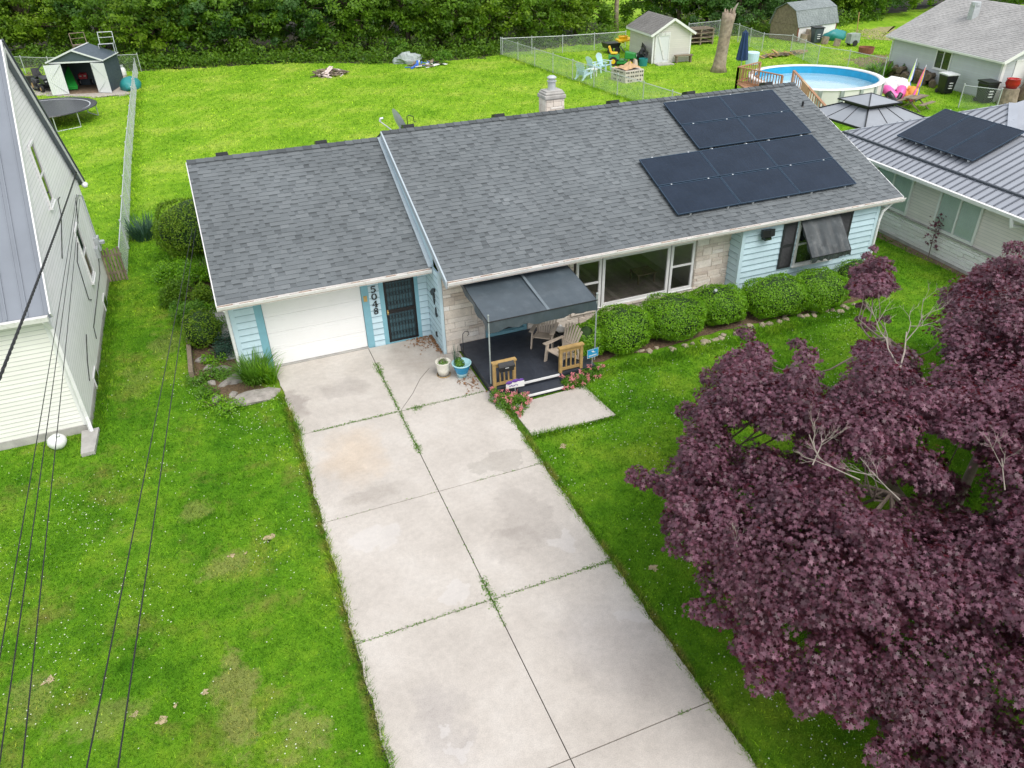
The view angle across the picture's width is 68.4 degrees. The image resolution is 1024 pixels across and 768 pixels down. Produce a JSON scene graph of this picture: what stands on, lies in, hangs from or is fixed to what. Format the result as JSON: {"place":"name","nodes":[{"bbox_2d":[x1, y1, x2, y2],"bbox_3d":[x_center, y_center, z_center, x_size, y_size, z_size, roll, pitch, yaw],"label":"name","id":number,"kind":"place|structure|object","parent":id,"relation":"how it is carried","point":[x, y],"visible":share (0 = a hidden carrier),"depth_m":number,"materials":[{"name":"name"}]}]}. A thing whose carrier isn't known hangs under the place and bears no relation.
{"place":"outdoors","nodes":[
{"label":"outdoors","id":0,"kind":"place"},
{"bbox_2d":[86,228,192,767],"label":"power cable","id":1,"kind":"object","parent":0,"point":[128,554],"visible":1,"depth_m":7.57,"materials":[{"name":"black rubber"}]},
{"bbox_2d":[117,228,195,767],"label":"power cable","id":2,"kind":"object","parent":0,"point":[149,553],"visible":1,"depth_m":7.59,"materials":[{"name":"black rubber"}]},
{"bbox_2d":[7,21,613,70],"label":"woodland floor","id":3,"kind":"structure","parent":0,"point":[285,41],"depth_m":70.48,"materials":[{"name":"green plant"}]},
{"bbox_2d":[0,0,47,55],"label":"broadleaf tree","id":4,"kind":"object","parent":3,"relation":"on","point":[17,17],"visible":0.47,"depth_m":65.83,"materials":[{"name":"green plant"}]},
{"bbox_2d":[0,0,78,55],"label":"broadleaf tree","id":5,"kind":"object","parent":3,"relation":"on","point":[22,25],"visible":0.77,"depth_m":66.69,"materials":[{"name":"green plant"}]},
{"bbox_2d":[8,0,107,50],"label":"broadleaf tree","id":6,"kind":"object","parent":3,"relation":"on","point":[33,8],"visible":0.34,"depth_m":68.37,"materials":[{"name":"green plant"}]},
{"bbox_2d":[36,0,128,48],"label":"broadleaf tree","id":7,"kind":"object","parent":3,"relation":"on","point":[74,10],"visible":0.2,"depth_m":67.93,"materials":[{"name":"green plant"}]},
{"bbox_2d":[64,0,157,56],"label":"broadleaf tree","id":8,"kind":"object","parent":3,"relation":"on","point":[94,20],"visible":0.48,"depth_m":64.09,"materials":[{"name":"green plant"}]},
{"bbox_2d":[98,0,194,61],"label":"broadleaf tree","id":9,"kind":"object","parent":3,"relation":"on","point":[142,36],"visible":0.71,"depth_m":62.84,"materials":[{"name":"green plant"}]},
{"bbox_2d":[116,0,227,56],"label":"broadleaf tree","id":10,"kind":"object","parent":3,"relation":"on","point":[188,36],"visible":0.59,"depth_m":63.47,"materials":[{"name":"green plant"}]},
{"bbox_2d":[152,0,259,53],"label":"broadleaf tree","id":11,"kind":"object","parent":3,"relation":"on","point":[200,7],"visible":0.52,"depth_m":63.90,"materials":[{"name":"green plant"}]},
{"bbox_2d":[181,0,289,53],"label":"broadleaf tree","id":12,"kind":"object","parent":3,"relation":"on","point":[228,5],"visible":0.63,"depth_m":64.37,"materials":[{"name":"green plant"}]},
{"bbox_2d":[234,0,314,54],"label":"broadleaf tree","id":13,"kind":"object","parent":3,"relation":"on","point":[264,4],"visible":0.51,"depth_m":65.11,"materials":[{"name":"green plant"}]},
{"bbox_2d":[253,0,351,51],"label":"broadleaf tree","id":14,"kind":"object","parent":3,"relation":"on","point":[292,4],"visible":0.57,"depth_m":64.65,"materials":[{"name":"green plant"}]},
{"bbox_2d":[295,0,389,50],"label":"broadleaf tree","id":15,"kind":"object","parent":3,"relation":"on","point":[323,27],"visible":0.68,"depth_m":64.42,"materials":[{"name":"green plant"}]},
{"bbox_2d":[319,0,409,48],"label":"broadleaf tree","id":16,"kind":"object","parent":3,"relation":"on","point":[348,16],"visible":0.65,"depth_m":64.77,"materials":[{"name":"green plant"}]},
{"bbox_2d":[358,0,450,46],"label":"broadleaf tree","id":17,"kind":"object","parent":3,"relation":"on","point":[412,8],"visible":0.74,"depth_m":65.19,"materials":[{"name":"green plant"}]},
{"bbox_2d":[398,0,477,46],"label":"broadleaf tree","id":18,"kind":"object","parent":3,"relation":"on","point":[416,18],"visible":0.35,"depth_m":65.81,"materials":[{"name":"green plant"}]},
{"bbox_2d":[414,0,511,48],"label":"broadleaf tree","id":19,"kind":"object","parent":3,"relation":"on","point":[444,10],"visible":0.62,"depth_m":64.47,"materials":[{"name":"green plant"}]},
{"bbox_2d":[450,0,535,41],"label":"broadleaf tree","id":20,"kind":"object","parent":3,"relation":"on","point":[474,12],"visible":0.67,"depth_m":65.55,"materials":[{"name":"green plant"}]},
{"bbox_2d":[485,0,570,42],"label":"broadleaf tree","id":21,"kind":"object","parent":3,"relation":"on","point":[529,23],"visible":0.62,"depth_m":67.00,"materials":[{"name":"green plant"}]},
{"bbox_2d":[517,0,597,37],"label":"broadleaf tree","id":22,"kind":"object","parent":3,"relation":"on","point":[568,23],"visible":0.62,"depth_m":68.73,"materials":[{"name":"green plant"}]},
{"bbox_2d":[544,0,619,34],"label":"broadleaf tree","id":23,"kind":"object","parent":3,"relation":"on","point":[605,14],"visible":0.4,"depth_m":71.65,"materials":[{"name":"green plant"}]},
{"bbox_2d":[0,0,1023,767],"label":"ground","id":24,"kind":"structure","parent":0,"point":[298,644],"depth_m":16.46,"materials":[{"name":"plant"}]},
{"bbox_2d":[0,39,108,450],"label":"cape house","id":25,"kind":"structure","parent":24,"relation":"on","point":[39,169],"depth_m":18.69,"materials":[{"name":"white plastic"}]},
{"bbox_2d":[0,172,76,380],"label":"power cable","id":26,"kind":"object","parent":25,"relation":"attached to","point":[6,360],"visible":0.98,"depth_m":12.82,"materials":[{"name":"black rubber"}]},
{"bbox_2d":[0,194,76,657],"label":"power cable","id":27,"kind":"object","parent":25,"relation":"attached to","point":[33,462],"visible":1,"depth_m":10.33,"materials":[{"name":"black rubber"}]},
{"bbox_2d":[0,198,77,762],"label":"power cable","id":28,"kind":"object","parent":25,"relation":"attached to","point":[32,532],"visible":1,"depth_m":9.06,"materials":[{"name":"black rubber"}]},
{"bbox_2d":[27,139,56,209],"bbox_3d":[-12.624,-5.627,20.252,0.080,1.700,0.810,-13,35,-18],"label":"window","id":29,"kind":"structure","parent":25,"relation":"in","point":[35,157],"depth_m":20.23,"materials":[{"name":"white paint"}]},
{"bbox_2d":[21,199,79,767],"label":"power cable","id":30,"kind":"object","parent":25,"relation":"attached to","point":[45,538],"visible":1,"depth_m":9.01,"materials":[{"name":"black rubber"}]},
{"bbox_2d":[38,97,98,131],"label":"trampoline","id":31,"kind":"object","parent":24,"relation":"on","point":[57,107],"visible":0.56,"depth_m":47.46,"materials":[{"name":"black fabric"}]},
{"bbox_2d":[31,76,129,97],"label":"gravel patch","id":32,"kind":"object","parent":24,"relation":"on","point":[119,91],"visible":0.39,"depth_m":54.57,"materials":[{"name":"grey gravel"}]},
{"bbox_2d":[43,42,122,94],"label":"metal shed","id":33,"kind":"structure","parent":32,"relation":"on","point":[100,67],"depth_m":54.41,"materials":[{"name":"grey metal"}]},
{"bbox_2d":[43,64,69,94],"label":"door","id":34,"kind":"structure","parent":33,"relation":"in","point":[54,74],"depth_m":53.84,"materials":[{"name":"metal"}]},
{"bbox_2d":[81,427,99,456],"bbox_3d":[-10.525,1.446,18.767,0.400,0.100,1.050,-13,35,-18],"label":"splash block","id":35,"kind":"object","parent":24,"relation":"on","point":[89,441],"depth_m":18.70,"materials":[{"name":"concrete"}]},
{"bbox_2d":[118,58,137,279],"bbox_3d":[-22.052,-14.887,43.604,0.181,1.220,43.079,-13,35,-18],"label":"chain link fence","id":36,"kind":"object","parent":24,"relation":"on","point":[133,86],"visible":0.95,"depth_m":36.52,"materials":[{"name":"metal"}]},
{"bbox_2d":[100,246,127,281],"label":"wooden gate","id":37,"kind":"structure","parent":36,"relation":"attached to","point":[117,271],"depth_m":26.62,"materials":[{"name":"brown wood"}]},
{"bbox_2d":[110,209,156,242],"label":"ornamental grass","id":38,"kind":"object","parent":24,"relation":"on","point":[144,229],"depth_m":30.17,"materials":[{"name":"green plant"}]},
{"bbox_2d":[150,256,188,284],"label":"garden shrub","id":39,"kind":"object","parent":24,"relation":"on","point":[162,270],"visible":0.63,"depth_m":26.65,"materials":[{"name":"green plant"}]},
{"bbox_2d":[150,196,204,259],"bbox_3d":[-11.835,-5.823,27.887,2.854,2.343,2.806,-13,35,-18],"label":"evergreen shrub","id":40,"kind":"object","parent":24,"relation":"on","point":[177,222],"visible":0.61,"depth_m":27.05,"materials":[{"name":"green plant"}]},
{"bbox_2d":[182,262,265,406],"bbox_3d":[-9.608,-2.027,24.230,1.848,0.001,10.710,-15,35,-21],"label":"side bed","id":41,"kind":"object","parent":24,"relation":"on","point":[239,388],"visible":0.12,"depth_m":21.70,"materials":[{"name":"brown soil"}]},
{"bbox_2d":[156,274,195,307],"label":"garden shrub","id":42,"kind":"object","parent":41,"relation":"on","point":[169,295],"visible":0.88,"depth_m":24.90,"materials":[{"name":"green plant"}]},
{"bbox_2d":[168,298,206,321],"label":"garden shrub","id":43,"kind":"object","parent":41,"relation":"on","point":[193,304],"visible":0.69,"depth_m":23.75,"materials":[{"name":"green plant"}]},
{"bbox_2d":[170,258,209,288],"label":"garden shrub","id":44,"kind":"object","parent":41,"relation":"on","point":[194,268],"visible":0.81,"depth_m":26.14,"materials":[{"name":"green plant"}]},
{"bbox_2d":[180,308,221,349],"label":"evergreen shrub","id":45,"kind":"object","parent":41,"relation":"on","point":[199,327],"visible":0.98,"depth_m":22.32,"materials":[{"name":"green plant"}]},
{"bbox_2d":[215,345,283,386],"bbox_3d":[-7.204,-0.502,20.865,2.011,0.991,2.087,7,34,13],"label":"daylily clump","id":46,"kind":"object","parent":24,"relation":"on","point":[256,372],"visible":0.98,"depth_m":20.90,"materials":[{"name":"green plant"}]},
{"bbox_2d":[229,387,280,405],"bbox_3d":[-6.964,0.374,20.361,1.447,0.317,0.649,-13,35,-18],"label":"garden rock","id":47,"kind":"object","parent":24,"relation":"on","point":[254,396],"visible":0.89,"depth_m":20.27,"materials":[{"name":"grey stone"}]},
{"bbox_2d":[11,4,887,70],"bbox_3d":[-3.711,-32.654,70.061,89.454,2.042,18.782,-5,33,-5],"label":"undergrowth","id":48,"kind":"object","parent":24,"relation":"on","point":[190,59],"visible":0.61,"depth_m":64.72,"materials":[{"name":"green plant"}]},
{"bbox_2d":[0,282,996,767],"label":"clover","id":49,"kind":"object","parent":24,"relation":"on","point":[248,558],"depth_m":15.41,"materials":[{"name":"plant"}]},
{"bbox_2d":[19,11,1000,272],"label":"meadow grass","id":50,"kind":"structure","parent":24,"relation":"on","point":[377,83],"depth_m":51.62,"materials":[{"name":"green plant"}]},
{"bbox_2d":[973,79,1001,102],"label":"wheelie bin","id":51,"kind":"object","parent":50,"relation":"on","point":[990,83],"visible":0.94,"depth_m":46.17,"materials":[{"name":"black plastic"}]},
{"bbox_2d":[488,387,532,417],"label":"flowering azalea","id":52,"kind":"object","parent":24,"relation":"on","point":[524,400],"visible":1,"depth_m":19.61,"materials":[{"name":"pink plant"}]},
{"bbox_2d":[0,234,1023,767],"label":"lawn grass","id":53,"kind":"structure","parent":24,"relation":"on","point":[220,498],"depth_m":15.87,"materials":[{"name":"green plant"}]},
{"bbox_2d":[460,325,595,397],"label":"porch deck","id":54,"kind":"structure","parent":24,"relation":"on","point":[536,372],"depth_m":20.96,"materials":[{"name":"grey paint"}]},
{"bbox_2d":[529,319,558,348],"bbox_3d":[0.961,-1.617,21.774,0.730,1.065,0.949,8,34,14],"label":"patio chair","id":55,"kind":"object","parent":54,"relation":"on","point":[541,332],"visible":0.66,"depth_m":21.79,"materials":[{"name":"beige wood"}]},
{"bbox_2d":[543,323,582,366],"bbox_3d":[1.447,-1.075,20.912,0.949,1.065,0.730,-25,40,-32],"label":"patio chair","id":56,"kind":"object","parent":54,"relation":"on","point":[554,351],"visible":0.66,"depth_m":20.95,"materials":[{"name":"beige wood"}]},
{"bbox_2d":[186,75,905,383],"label":"house","id":57,"kind":"structure","parent":24,"relation":"on","point":[552,209],"depth_m":22.37,"materials":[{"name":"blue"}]},
{"bbox_2d":[261,287,367,364],"bbox_3d":[-5.609,-1.709,21.590,2.735,2.070,0.066,-13,35,-18],"label":"garage door","id":58,"kind":"structure","parent":57,"relation":"in","point":[316,325],"depth_m":21.56,"materials":[{"name":"white metal"}]},
{"bbox_2d":[382,277,418,341],"bbox_3d":[-3.280,-2.194,22.313,0.913,1.995,0.139,-13,35,-18],"label":"security door","id":59,"kind":"structure","parent":57,"relation":"in","point":[399,295],"depth_m":22.32,"materials":[{"name":"black metal"}]},
{"bbox_2d":[600,246,670,307],"bbox_3d":[3.835,-3.330,23.310,2.420,1.680,0.085,-13,35,-18],"label":"window","id":60,"kind":"structure","parent":57,"relation":"in","point":[643,296],"depth_m":23.38,"materials":[{"name":"glass"}]},
{"bbox_2d":[639,151,718,186],"bbox_3d":[5.349,-6.907,24.189,2.274,0.128,1.334,-13,57,-18],"label":"solar panel","id":61,"kind":"object","parent":57,"relation":"attached to","point":[678,168],"visible":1,"depth_m":24.13,"materials":[{"name":"glass"}]},
{"bbox_2d":[667,241,695,293],"bbox_3d":[5.365,-3.690,23.811,0.920,1.680,0.090,-13,35,-18],"label":"window","id":62,"kind":"structure","parent":57,"relation":"in","point":[688,287],"depth_m":23.83,"materials":[{"name":"white paint"}]},
{"bbox_2d":[658,177,740,214],"bbox_3d":[5.827,-5.855,23.491,2.274,0.128,1.334,-13,57,-18],"label":"solar panel","id":63,"kind":"object","parent":57,"relation":"attached to","point":[690,197],"visible":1,"depth_m":23.43,"materials":[{"name":"glass"}]},
{"bbox_2d":[663,96,736,125],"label":"solar panel","id":64,"kind":"object","parent":57,"relation":"attached to","point":[698,110],"visible":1,"depth_m":26.24,"materials":[{"name":"glass"}]},
{"bbox_2d":[681,118,755,148],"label":"solar panel","id":65,"kind":"object","parent":57,"relation":"attached to","point":[711,134],"visible":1,"depth_m":25.56,"materials":[{"name":"glass"}]},
{"bbox_2d":[700,142,777,176],"bbox_3d":[7.471,-7.408,24.887,2.274,0.128,1.334,-13,57,-18],"label":"solar panel","id":66,"kind":"object","parent":57,"relation":"attached to","point":[737,159],"visible":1,"depth_m":24.83,"materials":[{"name":"glass"}]},
{"bbox_2d":[719,90,790,117],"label":"solar panel","id":67,"kind":"object","parent":57,"relation":"attached to","point":[761,102],"visible":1,"depth_m":26.95,"materials":[{"name":"glass"}]},
{"bbox_2d":[721,167,799,203],"bbox_3d":[7.949,-6.357,24.189,2.274,0.128,1.334,-13,57,-18],"label":"solar panel","id":68,"kind":"object","parent":57,"relation":"attached to","point":[752,187],"visible":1,"depth_m":24.13,"materials":[{"name":"glass"}]},
{"bbox_2d":[738,111,810,140],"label":"solar panel","id":69,"kind":"object","parent":57,"relation":"attached to","point":[766,127],"visible":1,"depth_m":26.27,"materials":[{"name":"glass"}]},
{"bbox_2d":[757,134,832,166],"bbox_3d":[9.594,-7.910,25.586,2.274,0.128,1.334,-13,57,-18],"label":"solar panel","id":70,"kind":"object","parent":57,"relation":"attached to","point":[801,149],"visible":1,"depth_m":25.53,"materials":[{"name":"glass"}]},
{"bbox_2d":[790,221,831,267],"bbox_3d":[9.941,-4.675,24.639,1.660,1.590,0.080,-13,35,-18],"label":"window","id":71,"kind":"structure","parent":57,"relation":"in","point":[801,256],"depth_m":24.69,"materials":[{"name":"white paint"}]},
{"bbox_2d":[779,158,856,193],"bbox_3d":[10.072,-6.858,24.887,2.274,0.128,1.334,-13,57,-18],"label":"solar panel","id":72,"kind":"object","parent":57,"relation":"attached to","point":[812,177],"visible":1,"depth_m":24.83,"materials":[{"name":"glass"}]},
{"bbox_2d":[559,364,604,390],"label":"flowering azalea","id":73,"kind":"object","parent":24,"relation":"on","point":[574,380],"visible":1,"depth_m":20.48,"materials":[{"name":"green plant"}]},
{"bbox_2d":[502,37,681,100],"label":"chain link fence","id":74,"kind":"object","parent":24,"relation":"on","point":[593,85],"visible":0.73,"depth_m":53.66,"materials":[{"name":"metal"}]},
{"bbox_2d":[619,0,691,22],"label":"broadleaf tree","id":75,"kind":"object","parent":24,"relation":"on","point":[628,7],"visible":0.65,"depth_m":75.20,"materials":[{"name":"green plant"}]},
{"bbox_2d":[626,11,696,65],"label":"garden shed","id":76,"kind":"structure","parent":24,"relation":"on","point":[663,39],"depth_m":59.58,"materials":[{"name":"beige wood"}]},
{"bbox_2d":[653,32,670,63],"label":"door","id":77,"kind":"structure","parent":76,"relation":"in","point":[662,40],"depth_m":59.31,"materials":[{"name":"white wood"}]},
{"bbox_2d":[572,292,859,361],"bbox_3d":[6.878,-2.302,24.020,11.300,0.001,2.416,-13,35,-18],"label":"front bed","id":78,"kind":"object","parent":24,"relation":"on","point":[661,342],"visible":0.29,"depth_m":22.92,"materials":[{"name":"brown soil"}]},
{"bbox_2d":[565,319,608,359],"bbox_3d":[2.102,-1.300,21.714,1.355,1.008,1.198,-13,35,-18],"label":"boxwood bush","id":79,"kind":"object","parent":78,"relation":"on","point":[588,334],"visible":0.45,"depth_m":21.32,"materials":[{"name":"green plant"}]},
{"bbox_2d":[589,301,656,355],"bbox_3d":[3.233,-1.666,21.951,1.984,1.308,1.713,-13,35,-18],"label":"boxwood bush","id":80,"kind":"object","parent":78,"relation":"on","point":[624,328],"visible":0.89,"depth_m":21.44,"materials":[{"name":"green plant"}]},
{"bbox_2d":[638,291,708,341],"bbox_3d":[4.870,-2.078,22.572,2.264,1.268,1.886,-13,35,-18],"label":"boxwood bush","id":81,"kind":"object","parent":78,"relation":"on","point":[674,315],"visible":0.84,"depth_m":22.06,"materials":[{"name":"green plant"}]},
{"bbox_2d":[688,282,749,325],"bbox_3d":[6.373,-2.479,23.261,1.952,1.129,1.743,-13,35,-18],"label":"boxwood bush","id":82,"kind":"object","parent":78,"relation":"on","point":[725,304],"visible":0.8,"depth_m":22.84,"materials":[{"name":"green plant"}]},
{"bbox_2d":[739,271,811,320],"bbox_3d":[8.251,-2.800,23.635,2.418,1.188,1.788,-13,35,-18],"label":"boxwood bush","id":83,"kind":"object","parent":78,"relation":"on","point":[776,295],"visible":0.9,"depth_m":23.19,"materials":[{"name":"green plant"}]},
{"bbox_2d":[792,265,850,312],"bbox_3d":[9.767,-3.072,24.038,2.136,1.147,1.848,-13,35,-18],"label":"boxwood bush","id":84,"kind":"object","parent":78,"relation":"on","point":[827,290],"visible":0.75,"depth_m":23.48,"materials":[{"name":"green plant"}]},
{"bbox_2d":[710,3,737,72],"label":"tree snag","id":85,"kind":"object","parent":24,"relation":"on","point":[720,58],"visible":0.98,"depth_m":55.37,"materials":[{"name":"brown wood"}]},
{"bbox_2d":[734,61,825,106],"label":"pool deck","id":86,"kind":"structure","parent":24,"relation":"on","point":[741,83],"depth_m":46.91,"materials":[{"name":"brown wood"}]},
{"bbox_2d":[769,0,838,41],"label":"gambrel shed","id":87,"kind":"structure","parent":24,"relation":"on","point":[797,18],"depth_m":67.50,"materials":[{"name":"grey wood"}]},
{"bbox_2d":[737,24,887,75],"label":"chain link fence","id":88,"kind":"object","parent":24,"relation":"on","point":[819,49],"visible":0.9,"depth_m":59.18,"materials":[{"name":"metal"}]},
{"bbox_2d":[747,64,884,106],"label":"swimming pool","id":89,"kind":"structure","parent":24,"relation":"on","point":[829,84],"depth_m":48.97,"materials":[{"name":"blue liquid"}]},
{"bbox_2d":[623,240,1023,767],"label":"japanese maple","id":90,"kind":"object","parent":24,"relation":"on","point":[982,329],"visible":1,"depth_m":10.98,"materials":[{"name":"purple plant"}]},
{"bbox_2d":[818,92,924,128],"bbox_3d":[16.698,-12.109,35.822,3.960,3.339,3.960,-13,35,-18],"label":"gazebo","id":91,"kind":"object","parent":24,"relation":"on","point":[863,110],"visible":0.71,"depth_m":34.55,"materials":[{"name":"black plastic"}]},
{"bbox_2d":[841,100,1023,274],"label":"ranch house","id":92,"kind":"structure","parent":24,"relation":"on","point":[978,203],"depth_m":26.29,"materials":[{"name":"beige metal"}]},
{"bbox_2d":[877,166,915,215],"bbox_3d":[14.329,-7.331,28.425,0.060,1.400,1.950,-11,34,-14],"label":"window","id":93,"kind":"structure","parent":92,"relation":"in","point":[894,179],"depth_m":28.05,"materials":[{"name":"glass"}]},
{"bbox_2d":[897,109,969,143],"bbox_3d":[15.705,-9.600,28.092,2.154,0.128,1.174,-29,37,-2],"label":"solar panel","id":94,"kind":"object","parent":92,"relation":"attached to","point":[931,126],"visible":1,"depth_m":28.05,"materials":[{"name":"glass"}]},
{"bbox_2d":[930,192,984,245],"bbox_3d":[15.302,-5.731,25.898,0.060,1.400,1.850,-11,34,-14],"label":"window","id":95,"kind":"structure","parent":92,"relation":"in","point":[965,238],"depth_m":25.88,"materials":[{"name":"glass"}]},
{"bbox_2d":[920,115,996,152],"bbox_3d":[16.076,-8.990,27.128,2.154,0.128,1.174,-29,37,-2],"label":"solar panel","id":96,"kind":"object","parent":92,"relation":"attached to","point":[958,133],"visible":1,"depth_m":27.08,"materials":[{"name":"glass"}]},
{"bbox_2d":[946,123,1023,161],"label":"solar panel","id":97,"kind":"object","parent":92,"relation":"attached to","point":[984,142],"visible":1,"depth_m":26.11,"materials":[{"name":"glass"}]},
{"bbox_2d":[886,0,1023,101],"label":"detached garage","id":98,"kind":"structure","parent":24,"relation":"on","point":[971,42],"depth_m":49.52,"materials":[{"name":"grey"}]},
{"bbox_2d":[276,336,756,767],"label":"driveway","id":99,"kind":"structure","parent":0,"point":[454,689],"depth_m":14.40,"materials":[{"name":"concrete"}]},
{"bbox_2d":[313,362,690,714],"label":"weeds","id":100,"kind":"object","parent":99,"relation":"on","point":[511,418],"visible":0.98,"depth_m":18.37,"materials":[{"name":"green plant"}]},
{"bbox_2d":[511,386,614,435],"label":"path","id":101,"kind":"structure","parent":0,"point":[571,407],"depth_m":19.48,"materials":[{"name":"concrete"}]},
{"bbox_2d":[660,0,1022,36],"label":"woodland floor","id":102,"kind":"structure","parent":0,"point":[922,5],"depth_m":84.03,"materials":[{"name":"green plant"}]},
{"bbox_2d":[670,0,743,25],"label":"broadleaf tree","id":103,"kind":"object","parent":102,"relation":"on","point":[687,8],"visible":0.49,"depth_m":73.03,"materials":[{"name":"green plant"}]},
{"bbox_2d":[697,0,777,28],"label":"broadleaf tree","id":104,"kind":"object","parent":102,"relation":"on","point":[728,4],"visible":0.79,"depth_m":71.10,"materials":[{"name":"green plant"}]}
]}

